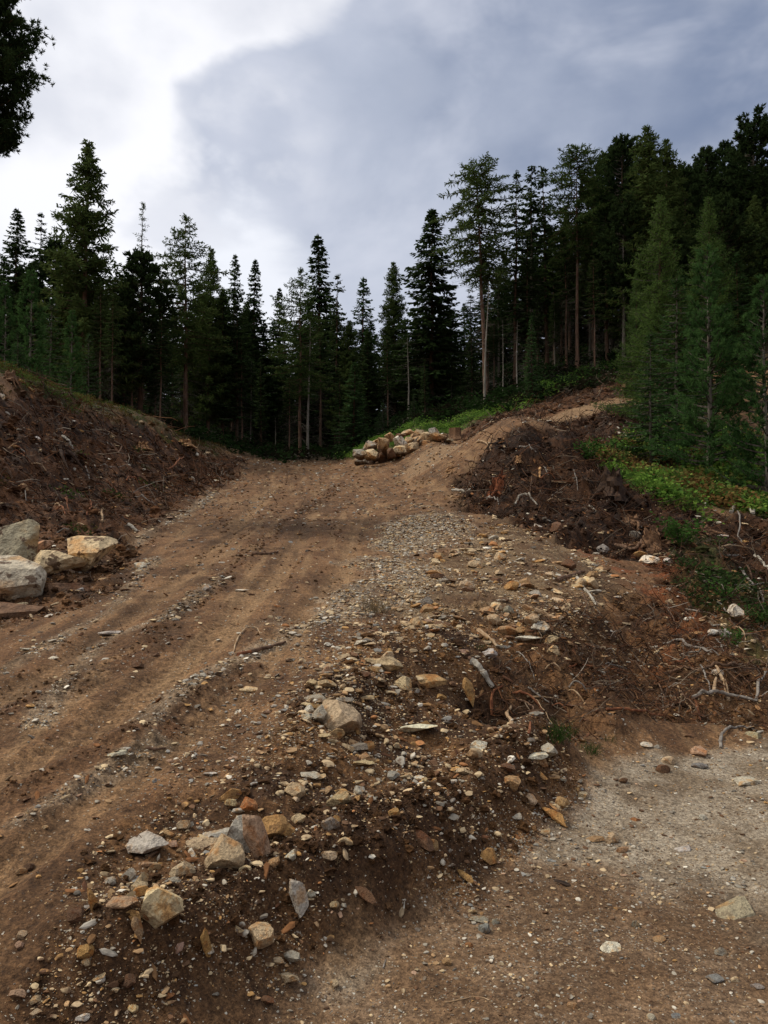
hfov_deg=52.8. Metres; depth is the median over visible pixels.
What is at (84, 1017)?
stone
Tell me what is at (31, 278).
pine tree
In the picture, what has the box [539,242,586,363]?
larch tree
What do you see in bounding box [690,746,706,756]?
stone
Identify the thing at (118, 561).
soil clods
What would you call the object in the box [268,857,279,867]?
stone
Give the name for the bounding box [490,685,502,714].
root
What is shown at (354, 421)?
spruce tree
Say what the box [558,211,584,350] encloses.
spruce tree
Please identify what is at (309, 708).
stone
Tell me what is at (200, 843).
stone
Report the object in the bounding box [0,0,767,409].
sky
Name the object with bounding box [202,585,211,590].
stone
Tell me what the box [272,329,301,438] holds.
spruce tree
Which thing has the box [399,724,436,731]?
stone
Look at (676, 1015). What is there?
stone
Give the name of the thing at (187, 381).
spruce tree
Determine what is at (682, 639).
branch
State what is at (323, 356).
spruce tree
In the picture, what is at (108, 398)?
larch tree
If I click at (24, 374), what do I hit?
undergrowth
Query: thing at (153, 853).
stone
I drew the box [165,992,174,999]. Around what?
stone
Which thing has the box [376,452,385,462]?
boulder
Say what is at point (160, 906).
stone
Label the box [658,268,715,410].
spruce tree
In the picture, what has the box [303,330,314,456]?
dead tree
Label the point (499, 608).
stone
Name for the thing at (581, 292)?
larch tree
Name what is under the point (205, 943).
stone
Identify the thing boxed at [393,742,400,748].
stone
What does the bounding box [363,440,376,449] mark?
boulder
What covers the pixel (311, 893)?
stone
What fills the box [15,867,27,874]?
stone
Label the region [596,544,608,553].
stone
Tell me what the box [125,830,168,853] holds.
stone
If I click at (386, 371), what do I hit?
spruce tree
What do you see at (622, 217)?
pine tree
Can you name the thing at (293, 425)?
spruce tree
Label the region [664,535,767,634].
undergrowth
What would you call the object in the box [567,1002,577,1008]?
stone
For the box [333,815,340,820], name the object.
stone
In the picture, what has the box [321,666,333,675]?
stone
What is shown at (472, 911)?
stone
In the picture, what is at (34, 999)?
stone
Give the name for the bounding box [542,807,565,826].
stone
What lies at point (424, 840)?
stone
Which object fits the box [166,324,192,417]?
spruce tree
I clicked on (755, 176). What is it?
pine tree
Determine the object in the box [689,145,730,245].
pine tree
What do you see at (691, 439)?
pine tree
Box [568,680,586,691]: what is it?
branch
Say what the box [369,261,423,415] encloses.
larch tree
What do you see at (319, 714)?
stone
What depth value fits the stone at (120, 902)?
2.52 m
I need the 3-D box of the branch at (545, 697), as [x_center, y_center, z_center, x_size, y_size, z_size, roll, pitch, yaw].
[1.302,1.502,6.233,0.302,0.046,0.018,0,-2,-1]
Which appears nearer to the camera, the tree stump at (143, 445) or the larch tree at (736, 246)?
the tree stump at (143, 445)
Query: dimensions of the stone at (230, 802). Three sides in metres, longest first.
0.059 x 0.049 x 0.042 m
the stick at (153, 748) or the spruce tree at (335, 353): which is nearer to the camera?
the stick at (153, 748)
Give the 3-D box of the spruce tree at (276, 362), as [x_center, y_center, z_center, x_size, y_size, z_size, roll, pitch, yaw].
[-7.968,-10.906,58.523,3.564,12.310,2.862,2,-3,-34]
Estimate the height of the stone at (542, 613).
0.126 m
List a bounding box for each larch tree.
[10,139,149,396]
[58,319,109,399]
[96,355,119,402]
[128,202,152,408]
[128,213,236,434]
[169,247,242,439]
[230,301,271,423]
[263,267,334,456]
[322,320,381,439]
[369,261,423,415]
[429,151,532,398]
[536,143,612,368]
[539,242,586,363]
[569,162,617,356]
[591,193,730,421]
[595,124,697,351]
[612,271,653,399]
[653,139,698,268]
[669,196,765,404]
[726,202,751,276]
[730,195,767,331]
[753,204,767,314]
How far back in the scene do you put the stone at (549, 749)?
4.71 m
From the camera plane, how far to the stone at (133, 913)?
2.50 m
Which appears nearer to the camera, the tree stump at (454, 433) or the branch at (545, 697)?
the branch at (545, 697)
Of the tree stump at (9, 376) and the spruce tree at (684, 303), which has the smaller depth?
the tree stump at (9, 376)
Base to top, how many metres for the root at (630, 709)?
0.185 m
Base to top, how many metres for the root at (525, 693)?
0.166 m
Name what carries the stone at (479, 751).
on the ground
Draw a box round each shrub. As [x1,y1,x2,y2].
[573,436,603,461]
[607,438,643,459]
[650,511,709,549]
[690,448,717,468]
[706,574,746,600]
[720,627,752,648]
[744,602,767,626]
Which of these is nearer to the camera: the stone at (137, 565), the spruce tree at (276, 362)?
the stone at (137, 565)
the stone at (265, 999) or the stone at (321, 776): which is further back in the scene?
the stone at (321, 776)
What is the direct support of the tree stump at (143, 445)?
on the ground
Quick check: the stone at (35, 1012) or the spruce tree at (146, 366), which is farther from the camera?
the spruce tree at (146, 366)
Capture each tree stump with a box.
[2,369,21,389]
[47,442,89,476]
[136,441,153,454]
[178,439,199,454]
[449,427,462,439]
[486,468,504,500]
[514,455,521,465]
[585,465,641,507]
[616,527,676,553]
[622,513,649,531]
[661,536,685,548]
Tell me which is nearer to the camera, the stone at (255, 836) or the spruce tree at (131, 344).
the stone at (255, 836)
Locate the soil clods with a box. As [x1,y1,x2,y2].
[0,369,767,1023]
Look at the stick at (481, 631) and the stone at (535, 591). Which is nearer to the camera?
the stick at (481, 631)
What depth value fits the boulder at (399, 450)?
33.55 m
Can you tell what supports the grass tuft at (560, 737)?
on the ground
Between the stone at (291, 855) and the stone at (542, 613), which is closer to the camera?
the stone at (291, 855)
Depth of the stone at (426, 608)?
7.40 m
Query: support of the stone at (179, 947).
on the ground
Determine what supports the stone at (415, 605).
on the ground
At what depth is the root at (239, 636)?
6.13 m
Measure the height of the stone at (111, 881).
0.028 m
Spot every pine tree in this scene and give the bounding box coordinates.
[0,0,54,157]
[0,281,29,371]
[10,269,57,380]
[14,237,77,382]
[57,310,91,393]
[92,246,187,415]
[578,132,654,343]
[582,149,632,354]
[592,191,654,357]
[634,265,683,357]
[642,243,767,475]
[645,233,701,311]
[670,162,718,277]
[680,192,766,337]
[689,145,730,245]
[702,139,748,260]
[703,273,767,491]
[714,103,767,264]
[729,147,762,270]
[736,161,767,252]
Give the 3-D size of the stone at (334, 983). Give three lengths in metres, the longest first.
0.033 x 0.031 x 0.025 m
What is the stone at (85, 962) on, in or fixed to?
on the ground
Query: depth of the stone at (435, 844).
3.51 m
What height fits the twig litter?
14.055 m
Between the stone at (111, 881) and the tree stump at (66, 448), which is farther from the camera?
the tree stump at (66, 448)
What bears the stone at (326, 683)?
on the ground
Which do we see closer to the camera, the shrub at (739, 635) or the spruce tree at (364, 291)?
the shrub at (739, 635)
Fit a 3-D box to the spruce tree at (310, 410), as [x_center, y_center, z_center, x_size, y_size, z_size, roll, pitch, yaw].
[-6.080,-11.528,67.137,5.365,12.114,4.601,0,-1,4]
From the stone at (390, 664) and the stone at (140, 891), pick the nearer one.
the stone at (140, 891)
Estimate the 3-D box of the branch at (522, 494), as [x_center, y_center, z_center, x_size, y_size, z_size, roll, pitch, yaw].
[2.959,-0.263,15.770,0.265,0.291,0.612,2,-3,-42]
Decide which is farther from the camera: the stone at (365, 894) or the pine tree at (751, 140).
the pine tree at (751, 140)
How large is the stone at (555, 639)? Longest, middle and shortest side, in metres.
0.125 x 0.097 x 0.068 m
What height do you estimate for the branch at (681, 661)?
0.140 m
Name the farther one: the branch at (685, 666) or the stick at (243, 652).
the branch at (685, 666)
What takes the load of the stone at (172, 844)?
on the ground
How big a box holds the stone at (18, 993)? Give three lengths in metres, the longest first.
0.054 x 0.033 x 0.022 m
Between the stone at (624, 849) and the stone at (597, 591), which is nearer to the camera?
the stone at (624, 849)
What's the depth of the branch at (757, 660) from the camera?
7.65 m
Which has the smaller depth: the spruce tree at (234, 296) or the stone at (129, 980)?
the stone at (129, 980)
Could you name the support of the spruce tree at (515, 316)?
on the ground
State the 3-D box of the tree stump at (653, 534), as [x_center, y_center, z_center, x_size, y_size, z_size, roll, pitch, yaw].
[4.753,0.662,14.063,1.188,0.810,1.154,-1,-2,19]
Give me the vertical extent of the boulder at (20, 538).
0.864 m
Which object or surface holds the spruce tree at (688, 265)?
on the ground
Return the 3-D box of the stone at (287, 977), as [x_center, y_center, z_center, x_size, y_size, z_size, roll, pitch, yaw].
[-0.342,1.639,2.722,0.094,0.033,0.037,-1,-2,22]
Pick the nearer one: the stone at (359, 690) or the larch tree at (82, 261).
the stone at (359, 690)
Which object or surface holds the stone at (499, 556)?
on the ground
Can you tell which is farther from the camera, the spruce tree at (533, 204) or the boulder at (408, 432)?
the spruce tree at (533, 204)
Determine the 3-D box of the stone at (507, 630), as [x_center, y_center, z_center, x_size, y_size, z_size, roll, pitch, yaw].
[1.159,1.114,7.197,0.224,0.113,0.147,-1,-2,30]
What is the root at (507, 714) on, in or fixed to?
on the ground
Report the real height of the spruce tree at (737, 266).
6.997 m
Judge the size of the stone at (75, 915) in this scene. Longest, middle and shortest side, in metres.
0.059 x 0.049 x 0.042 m
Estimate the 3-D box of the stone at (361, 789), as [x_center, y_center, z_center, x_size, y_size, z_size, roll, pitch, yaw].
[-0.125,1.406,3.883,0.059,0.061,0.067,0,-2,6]
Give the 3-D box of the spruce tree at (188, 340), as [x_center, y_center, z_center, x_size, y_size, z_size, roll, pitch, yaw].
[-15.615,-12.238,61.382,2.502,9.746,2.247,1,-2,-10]
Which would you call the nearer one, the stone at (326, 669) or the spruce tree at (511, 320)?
the stone at (326, 669)
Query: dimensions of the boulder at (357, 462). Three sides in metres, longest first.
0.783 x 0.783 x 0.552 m
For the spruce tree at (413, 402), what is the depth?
47.23 m
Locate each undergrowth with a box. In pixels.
[0,359,235,461]
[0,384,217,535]
[126,318,767,462]
[583,417,767,523]
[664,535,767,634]
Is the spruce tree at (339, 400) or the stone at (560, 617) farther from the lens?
the spruce tree at (339, 400)
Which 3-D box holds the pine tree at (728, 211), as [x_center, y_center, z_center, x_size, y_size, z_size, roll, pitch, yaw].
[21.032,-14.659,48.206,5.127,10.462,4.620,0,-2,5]
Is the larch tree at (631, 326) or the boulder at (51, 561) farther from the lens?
the larch tree at (631, 326)
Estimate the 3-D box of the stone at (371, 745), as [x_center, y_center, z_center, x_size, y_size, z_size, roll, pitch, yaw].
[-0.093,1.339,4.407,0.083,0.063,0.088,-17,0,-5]
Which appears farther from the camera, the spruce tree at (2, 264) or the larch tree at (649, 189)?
the spruce tree at (2, 264)
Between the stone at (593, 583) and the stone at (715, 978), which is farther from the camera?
the stone at (593, 583)
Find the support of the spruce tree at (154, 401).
on the ground
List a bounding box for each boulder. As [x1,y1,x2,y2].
[0,519,39,560]
[0,555,46,600]
[0,602,45,618]
[33,550,86,574]
[37,540,53,552]
[44,583,90,591]
[67,535,117,571]
[352,449,365,460]
[354,458,366,465]
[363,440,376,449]
[364,449,377,460]
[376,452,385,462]
[377,438,388,455]
[385,432,393,441]
[387,448,395,458]
[393,435,406,445]
[393,445,406,455]
[401,429,413,435]
[402,443,410,455]
[405,437,412,442]
[408,442,418,451]
[413,436,424,440]
[414,429,423,435]
[420,432,432,441]
[422,440,430,444]
[428,427,438,432]
[430,432,446,441]
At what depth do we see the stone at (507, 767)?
4.33 m
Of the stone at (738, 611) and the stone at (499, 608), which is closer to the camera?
the stone at (499, 608)
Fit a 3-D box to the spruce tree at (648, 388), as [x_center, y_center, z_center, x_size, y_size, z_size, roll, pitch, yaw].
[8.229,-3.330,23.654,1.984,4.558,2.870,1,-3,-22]
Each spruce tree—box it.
[0,207,49,353]
[0,259,9,304]
[0,282,25,362]
[1,266,53,382]
[7,329,30,374]
[28,296,74,388]
[29,212,51,322]
[72,332,111,402]
[87,283,111,400]
[92,252,123,406]
[100,294,124,404]
[108,300,149,411]
[119,297,148,412]
[142,308,166,400]
[143,294,151,400]
[145,305,169,401]
[147,325,162,415]
[148,317,190,406]
[149,313,174,422]
[161,317,181,406]
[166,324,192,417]
[175,298,194,404]
[175,331,198,425]
[177,282,201,403]
[192,291,252,439]
[199,294,240,427]
[205,300,267,441]
[211,254,254,431]
[229,259,278,440]
[231,336,252,441]
[239,323,288,442]
[263,322,293,430]
[266,288,298,440]
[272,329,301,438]
[277,373,299,450]
[287,234,347,444]
[287,336,315,439]
[289,318,314,432]
[295,319,332,443]
[302,316,335,453]
[313,314,346,439]
[322,274,347,443]
[326,361,373,452]
[327,319,351,439]
[329,373,346,442]
[346,277,386,422]
[346,330,389,430]
[358,322,386,417]
[373,403,392,435]
[375,209,481,407]
[376,336,397,432]
[377,321,395,413]
[381,339,404,413]
[407,394,418,420]
[408,316,421,403]
[418,360,431,414]
[446,309,465,375]
[454,342,465,388]
[455,295,481,390]
[456,303,477,379]
[458,330,482,395]
[462,277,510,371]
[478,262,522,365]
[480,303,495,389]
[487,319,501,388]
[488,281,510,376]
[492,170,534,384]
[502,231,564,360]
[506,256,549,363]
[507,277,521,357]
[508,165,556,372]
[509,236,543,376]
[520,315,542,402]
[524,258,552,362]
[526,166,567,365]
[539,225,571,347]
[546,197,575,361]
[547,296,562,366]
[548,266,586,348]
[549,223,582,367]
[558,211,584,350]
[563,245,604,346]
[574,233,598,358]
[581,255,605,375]
[591,211,622,362]
[615,332,696,463]
[635,276,725,443]
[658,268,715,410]
[682,204,732,333]
[713,252,767,404]
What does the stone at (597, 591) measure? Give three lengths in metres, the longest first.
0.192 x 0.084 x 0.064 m
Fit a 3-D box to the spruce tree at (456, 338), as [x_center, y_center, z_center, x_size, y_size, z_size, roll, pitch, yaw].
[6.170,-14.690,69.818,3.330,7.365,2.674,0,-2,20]
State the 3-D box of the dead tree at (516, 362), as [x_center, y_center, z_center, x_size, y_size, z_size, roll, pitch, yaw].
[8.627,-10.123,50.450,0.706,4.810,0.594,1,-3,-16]
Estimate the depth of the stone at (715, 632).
9.00 m
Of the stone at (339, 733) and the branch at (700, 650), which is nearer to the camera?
the stone at (339, 733)
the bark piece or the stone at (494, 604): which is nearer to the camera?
the bark piece
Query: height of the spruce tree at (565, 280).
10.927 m
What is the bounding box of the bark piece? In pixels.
[553,879,570,885]
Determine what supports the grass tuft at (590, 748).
on the ground
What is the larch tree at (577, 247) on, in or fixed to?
on the ground
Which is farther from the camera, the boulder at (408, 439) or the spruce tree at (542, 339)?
the spruce tree at (542, 339)
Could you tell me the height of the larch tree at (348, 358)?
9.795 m
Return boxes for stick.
[145,746,165,750]
[236,650,251,655]
[251,641,285,652]
[252,551,278,554]
[444,996,488,1002]
[476,628,495,645]
[555,570,585,581]
[576,576,597,605]
[738,566,763,600]
[753,554,767,568]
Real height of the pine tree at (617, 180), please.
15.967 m
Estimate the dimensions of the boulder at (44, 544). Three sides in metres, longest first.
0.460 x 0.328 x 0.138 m
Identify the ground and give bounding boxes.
[0,317,767,1023]
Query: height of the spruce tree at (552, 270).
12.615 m
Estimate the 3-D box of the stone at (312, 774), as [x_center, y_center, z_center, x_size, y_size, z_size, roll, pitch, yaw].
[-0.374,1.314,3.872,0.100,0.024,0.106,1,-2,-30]
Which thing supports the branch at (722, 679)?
on the ground
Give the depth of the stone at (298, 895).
2.93 m
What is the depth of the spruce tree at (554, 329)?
54.43 m
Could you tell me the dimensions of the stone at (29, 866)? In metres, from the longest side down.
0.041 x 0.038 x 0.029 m
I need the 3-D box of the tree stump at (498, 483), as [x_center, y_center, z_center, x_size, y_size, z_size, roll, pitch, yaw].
[2.477,-0.578,17.022,0.557,0.916,0.903,-1,-2,14]
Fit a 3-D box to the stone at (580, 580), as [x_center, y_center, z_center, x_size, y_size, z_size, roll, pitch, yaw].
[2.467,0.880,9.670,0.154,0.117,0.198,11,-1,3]
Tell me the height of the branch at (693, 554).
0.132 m
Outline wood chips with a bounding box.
[3,371,767,1023]
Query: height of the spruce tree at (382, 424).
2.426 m
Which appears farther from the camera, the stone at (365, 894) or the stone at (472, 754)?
the stone at (472, 754)
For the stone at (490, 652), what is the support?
on the ground
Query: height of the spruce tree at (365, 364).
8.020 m
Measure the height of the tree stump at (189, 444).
0.939 m
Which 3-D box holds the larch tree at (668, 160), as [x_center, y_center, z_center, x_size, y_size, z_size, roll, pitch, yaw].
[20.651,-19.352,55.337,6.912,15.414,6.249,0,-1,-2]
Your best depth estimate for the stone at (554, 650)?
6.69 m
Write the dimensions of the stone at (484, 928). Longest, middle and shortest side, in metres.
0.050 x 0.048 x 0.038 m
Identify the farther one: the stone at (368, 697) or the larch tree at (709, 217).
the larch tree at (709, 217)
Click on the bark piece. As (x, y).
(563, 882)
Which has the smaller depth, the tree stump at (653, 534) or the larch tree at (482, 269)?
the tree stump at (653, 534)
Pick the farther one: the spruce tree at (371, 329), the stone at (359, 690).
the spruce tree at (371, 329)
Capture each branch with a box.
[61,435,73,448]
[107,446,127,451]
[514,492,537,504]
[515,662,544,674]
[516,651,534,679]
[527,696,563,700]
[528,687,548,702]
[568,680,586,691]
[568,689,583,701]
[569,663,596,670]
[625,658,648,685]
[649,704,674,712]
[663,638,710,652]
[664,665,712,674]
[669,658,693,666]
[674,690,700,717]
[678,550,715,556]
[680,647,718,655]
[682,611,698,630]
[691,689,756,701]
[694,609,718,629]
[697,641,724,653]
[700,664,709,690]
[703,661,762,669]
[712,677,716,695]
[715,665,729,701]
[720,544,752,549]
[737,509,741,541]
[745,563,763,594]
[745,659,767,667]
[755,671,767,699]
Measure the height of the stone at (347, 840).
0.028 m
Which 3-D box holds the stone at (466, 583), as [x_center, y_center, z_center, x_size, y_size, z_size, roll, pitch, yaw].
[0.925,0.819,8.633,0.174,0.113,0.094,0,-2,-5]
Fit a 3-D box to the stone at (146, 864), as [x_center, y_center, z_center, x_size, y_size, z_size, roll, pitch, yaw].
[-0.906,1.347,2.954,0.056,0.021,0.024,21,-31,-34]
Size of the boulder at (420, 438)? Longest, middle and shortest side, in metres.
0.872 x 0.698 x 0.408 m
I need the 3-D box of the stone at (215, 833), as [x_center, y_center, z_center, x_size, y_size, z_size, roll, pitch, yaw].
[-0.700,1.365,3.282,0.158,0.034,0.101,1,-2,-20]
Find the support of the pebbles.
on the ground
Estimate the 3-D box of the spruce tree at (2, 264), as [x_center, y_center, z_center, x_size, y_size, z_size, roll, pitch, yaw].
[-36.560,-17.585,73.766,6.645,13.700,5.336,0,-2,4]
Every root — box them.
[101,508,106,521]
[231,626,260,654]
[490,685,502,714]
[505,705,513,728]
[513,690,543,712]
[516,698,539,720]
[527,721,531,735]
[606,707,670,717]
[614,539,641,550]
[693,524,751,554]
[719,725,752,748]
[729,502,752,513]
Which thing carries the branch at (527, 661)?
on the ground
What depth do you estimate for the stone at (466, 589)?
8.46 m
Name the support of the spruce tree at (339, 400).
on the ground
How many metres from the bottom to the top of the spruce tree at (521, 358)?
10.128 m
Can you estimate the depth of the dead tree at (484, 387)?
46.32 m
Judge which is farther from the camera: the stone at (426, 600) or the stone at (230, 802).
the stone at (426, 600)
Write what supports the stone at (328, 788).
on the ground
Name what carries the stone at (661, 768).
on the ground
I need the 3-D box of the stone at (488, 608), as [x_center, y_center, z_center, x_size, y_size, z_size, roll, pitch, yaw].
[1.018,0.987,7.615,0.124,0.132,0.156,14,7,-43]
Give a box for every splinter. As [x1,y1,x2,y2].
[4,466,12,478]
[127,523,137,531]
[451,486,473,492]
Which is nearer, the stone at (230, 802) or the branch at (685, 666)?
the stone at (230, 802)
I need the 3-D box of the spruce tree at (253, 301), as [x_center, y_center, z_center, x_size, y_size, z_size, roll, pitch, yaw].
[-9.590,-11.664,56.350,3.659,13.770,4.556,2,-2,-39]
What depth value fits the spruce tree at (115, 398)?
42.35 m
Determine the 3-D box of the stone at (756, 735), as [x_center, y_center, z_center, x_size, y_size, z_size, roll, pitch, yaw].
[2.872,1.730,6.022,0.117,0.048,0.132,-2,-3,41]
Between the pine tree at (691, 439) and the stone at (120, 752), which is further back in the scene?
the pine tree at (691, 439)
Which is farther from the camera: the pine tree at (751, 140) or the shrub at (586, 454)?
the pine tree at (751, 140)
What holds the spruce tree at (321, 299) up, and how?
on the ground
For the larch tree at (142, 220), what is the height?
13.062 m
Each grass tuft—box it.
[357,590,400,613]
[538,716,577,744]
[578,740,610,755]
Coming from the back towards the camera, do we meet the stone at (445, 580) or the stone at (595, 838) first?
the stone at (445, 580)
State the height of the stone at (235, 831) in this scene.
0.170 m
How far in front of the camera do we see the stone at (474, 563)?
9.95 m
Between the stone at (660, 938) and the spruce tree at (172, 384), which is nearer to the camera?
the stone at (660, 938)
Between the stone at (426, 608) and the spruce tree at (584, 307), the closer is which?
the stone at (426, 608)
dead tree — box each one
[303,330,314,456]
[405,337,409,417]
[480,289,493,402]
[512,325,519,386]
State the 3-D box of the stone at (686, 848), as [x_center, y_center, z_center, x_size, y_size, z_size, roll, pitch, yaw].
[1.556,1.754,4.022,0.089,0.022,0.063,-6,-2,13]
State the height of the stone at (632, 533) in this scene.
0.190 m
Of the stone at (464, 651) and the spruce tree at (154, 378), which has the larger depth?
the spruce tree at (154, 378)
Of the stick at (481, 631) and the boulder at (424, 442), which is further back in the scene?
the boulder at (424, 442)
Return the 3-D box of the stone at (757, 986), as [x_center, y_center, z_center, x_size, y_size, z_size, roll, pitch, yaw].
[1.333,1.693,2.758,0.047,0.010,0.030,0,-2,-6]
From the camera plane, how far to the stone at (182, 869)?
2.88 m
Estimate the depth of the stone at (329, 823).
3.27 m
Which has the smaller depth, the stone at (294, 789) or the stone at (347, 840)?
the stone at (347, 840)
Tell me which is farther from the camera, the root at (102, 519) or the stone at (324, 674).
the root at (102, 519)
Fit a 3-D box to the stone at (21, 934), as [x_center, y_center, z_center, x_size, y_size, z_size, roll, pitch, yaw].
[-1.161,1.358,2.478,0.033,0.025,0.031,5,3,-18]
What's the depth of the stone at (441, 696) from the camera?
5.67 m
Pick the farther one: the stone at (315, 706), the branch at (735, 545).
the branch at (735, 545)
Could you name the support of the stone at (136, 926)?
on the ground
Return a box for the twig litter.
[0,365,767,883]
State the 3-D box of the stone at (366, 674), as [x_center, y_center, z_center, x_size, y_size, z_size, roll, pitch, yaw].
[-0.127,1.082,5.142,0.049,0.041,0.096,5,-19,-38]
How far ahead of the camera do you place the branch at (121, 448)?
20.07 m
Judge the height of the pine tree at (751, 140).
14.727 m
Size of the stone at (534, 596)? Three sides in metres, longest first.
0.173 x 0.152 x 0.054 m
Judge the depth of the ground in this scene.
4.33 m
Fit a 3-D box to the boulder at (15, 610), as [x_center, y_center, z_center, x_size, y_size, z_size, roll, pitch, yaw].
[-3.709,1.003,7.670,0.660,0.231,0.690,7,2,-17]
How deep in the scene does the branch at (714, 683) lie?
6.73 m
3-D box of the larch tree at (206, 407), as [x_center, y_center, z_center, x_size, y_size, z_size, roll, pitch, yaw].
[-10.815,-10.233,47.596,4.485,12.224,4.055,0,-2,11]
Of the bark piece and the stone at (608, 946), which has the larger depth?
the bark piece
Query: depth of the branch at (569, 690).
6.21 m
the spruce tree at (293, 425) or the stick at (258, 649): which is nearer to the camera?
the stick at (258, 649)
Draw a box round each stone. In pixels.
[8,989,25,996]
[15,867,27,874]
[15,941,24,949]
[17,930,26,938]
[23,863,34,870]
[28,1008,42,1016]
[29,994,40,1004]
[67,907,85,923]
[75,1013,89,1021]
[77,944,94,958]
[81,958,89,966]
[87,888,97,911]
[92,972,105,980]
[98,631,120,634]
[104,877,115,885]
[106,895,137,908]
[107,749,127,755]
[107,889,114,897]
[121,868,136,880]
[121,973,135,987]
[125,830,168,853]
[126,910,140,920]
[128,1004,137,1013]
[130,881,147,890]
[131,661,143,667]
[131,916,142,942]
[133,885,148,896]
[134,562,146,568]
[135,872,148,881]
[140,861,153,866]
[140,886,183,928]
[146,851,157,858]
[147,863,161,871]
[160,829,174,837]
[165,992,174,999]
[167,840,177,847]
[168,877,180,882]
[169,861,195,876]
[171,971,181,977]
[175,942,183,953]
[176,820,190,829]
[186,837,217,849]
[188,848,195,856]
[200,928,211,956]
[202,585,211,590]
[203,772,216,774]
[203,827,229,837]
[204,833,244,868]
[219,788,241,801]
[224,799,237,806]
[227,815,250,852]
[231,808,244,812]
[235,925,243,932]
[238,865,251,871]
[239,686,257,692]
[240,797,257,812]
[242,814,270,857]
[248,922,273,948]
[261,995,274,1003]
[262,814,288,837]
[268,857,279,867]
[273,956,283,964]
[280,972,299,982]
[283,823,294,836]
[284,782,304,797]
[284,950,300,961]
[285,849,295,860]
[289,879,308,917]
[291,813,305,823]
[300,771,319,778]
[301,702,320,708]
[301,714,311,718]
[304,693,325,702]
[304,705,314,712]
[306,679,316,685]
[307,889,315,897]
[311,704,326,723]
[315,774,325,779]
[317,679,336,686]
[318,733,330,737]
[319,673,331,676]
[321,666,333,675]
[321,817,339,830]
[321,851,337,860]
[322,699,361,732]
[325,786,331,793]
[326,790,351,807]
[329,901,338,908]
[330,728,344,738]
[330,979,338,987]
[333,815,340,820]
[336,697,353,701]
[338,837,352,844]
[342,743,354,751]
[350,742,367,750]
[353,760,373,764]
[354,786,364,793]
[354,886,375,903]
[355,640,366,644]
[355,688,363,692]
[359,752,370,760]
[361,695,373,698]
[362,671,370,677]
[364,657,375,662]
[364,741,374,751]
[368,666,382,672]
[374,656,403,671]
[381,651,393,657]
[387,770,399,779]
[388,808,399,815]
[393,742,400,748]
[395,676,411,691]
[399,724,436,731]
[409,603,420,607]
[410,617,423,626]
[414,829,434,850]
[417,674,446,687]
[420,596,432,605]
[420,604,434,612]
[426,633,434,638]
[427,570,441,573]
[430,574,444,578]
[431,839,438,851]
[433,553,444,559]
[437,694,446,699]
[438,578,450,583]
[442,957,451,965]
[456,767,472,773]
[457,869,473,882]
[459,580,474,588]
[459,649,468,654]
[460,587,474,591]
[462,677,474,706]
[465,750,477,758]
[465,942,472,947]
[468,560,482,567]
[468,909,477,912]
[468,916,487,922]
[469,748,482,757]
[470,740,486,749]
[478,923,489,933]
[479,606,493,612]
[480,848,497,864]
[482,648,496,658]
[487,614,501,624]
[490,578,502,581]
[490,602,500,607]
[491,918,499,924]
[494,552,506,560]
[495,569,502,574]
[495,605,502,610]
[496,625,516,635]
[500,763,515,771]
[503,606,513,613]
[504,581,518,590]
[504,775,520,791]
[515,626,525,633]
[515,636,542,640]
[519,577,534,587]
[522,604,533,610]
[524,613,538,625]
[527,793,536,806]
[528,752,547,760]
[529,589,542,596]
[529,594,538,598]
[531,620,550,634]
[532,559,544,562]
[534,608,553,618]
[537,758,547,766]
[540,771,547,779]
[540,828,550,833]
[541,743,557,757]
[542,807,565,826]
[544,635,558,643]
[545,572,554,577]
[547,645,560,655]
[549,522,562,533]
[552,615,563,622]
[555,796,568,808]
[559,599,571,604]
[561,559,576,569]
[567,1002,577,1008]
[575,577,585,585]
[578,791,587,799]
[586,571,598,578]
[586,577,598,589]
[586,835,604,841]
[590,589,601,593]
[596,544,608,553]
[600,941,620,952]
[605,831,618,843]
[616,846,628,852]
[619,778,627,782]
[629,531,641,540]
[631,920,640,927]
[633,551,646,556]
[638,555,659,563]
[640,742,652,746]
[646,1013,655,1019]
[653,935,666,942]
[655,764,669,773]
[661,756,675,764]
[671,1012,680,1018]
[674,845,690,851]
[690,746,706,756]
[691,763,707,767]
[699,814,706,820]
[705,973,723,982]
[707,629,718,635]
[711,669,723,675]
[714,947,727,955]
[715,896,754,919]
[718,629,729,637]
[727,604,743,621]
[730,976,738,981]
[734,776,759,785]
[744,731,761,738]
[750,983,764,988]
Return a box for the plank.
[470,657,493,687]
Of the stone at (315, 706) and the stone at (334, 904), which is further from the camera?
the stone at (315, 706)
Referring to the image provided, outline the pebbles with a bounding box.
[0,376,767,1023]
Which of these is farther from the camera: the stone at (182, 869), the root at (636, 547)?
the root at (636, 547)
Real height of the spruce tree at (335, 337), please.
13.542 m
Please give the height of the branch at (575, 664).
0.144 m
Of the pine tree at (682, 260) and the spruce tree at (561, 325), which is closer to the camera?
the pine tree at (682, 260)
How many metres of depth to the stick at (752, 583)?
12.44 m
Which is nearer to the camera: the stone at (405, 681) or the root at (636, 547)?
the stone at (405, 681)
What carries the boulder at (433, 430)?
on the ground
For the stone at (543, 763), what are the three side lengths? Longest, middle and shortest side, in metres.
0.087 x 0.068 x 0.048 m
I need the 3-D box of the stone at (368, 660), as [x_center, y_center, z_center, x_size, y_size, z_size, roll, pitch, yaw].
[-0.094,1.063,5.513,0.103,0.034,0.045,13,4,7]

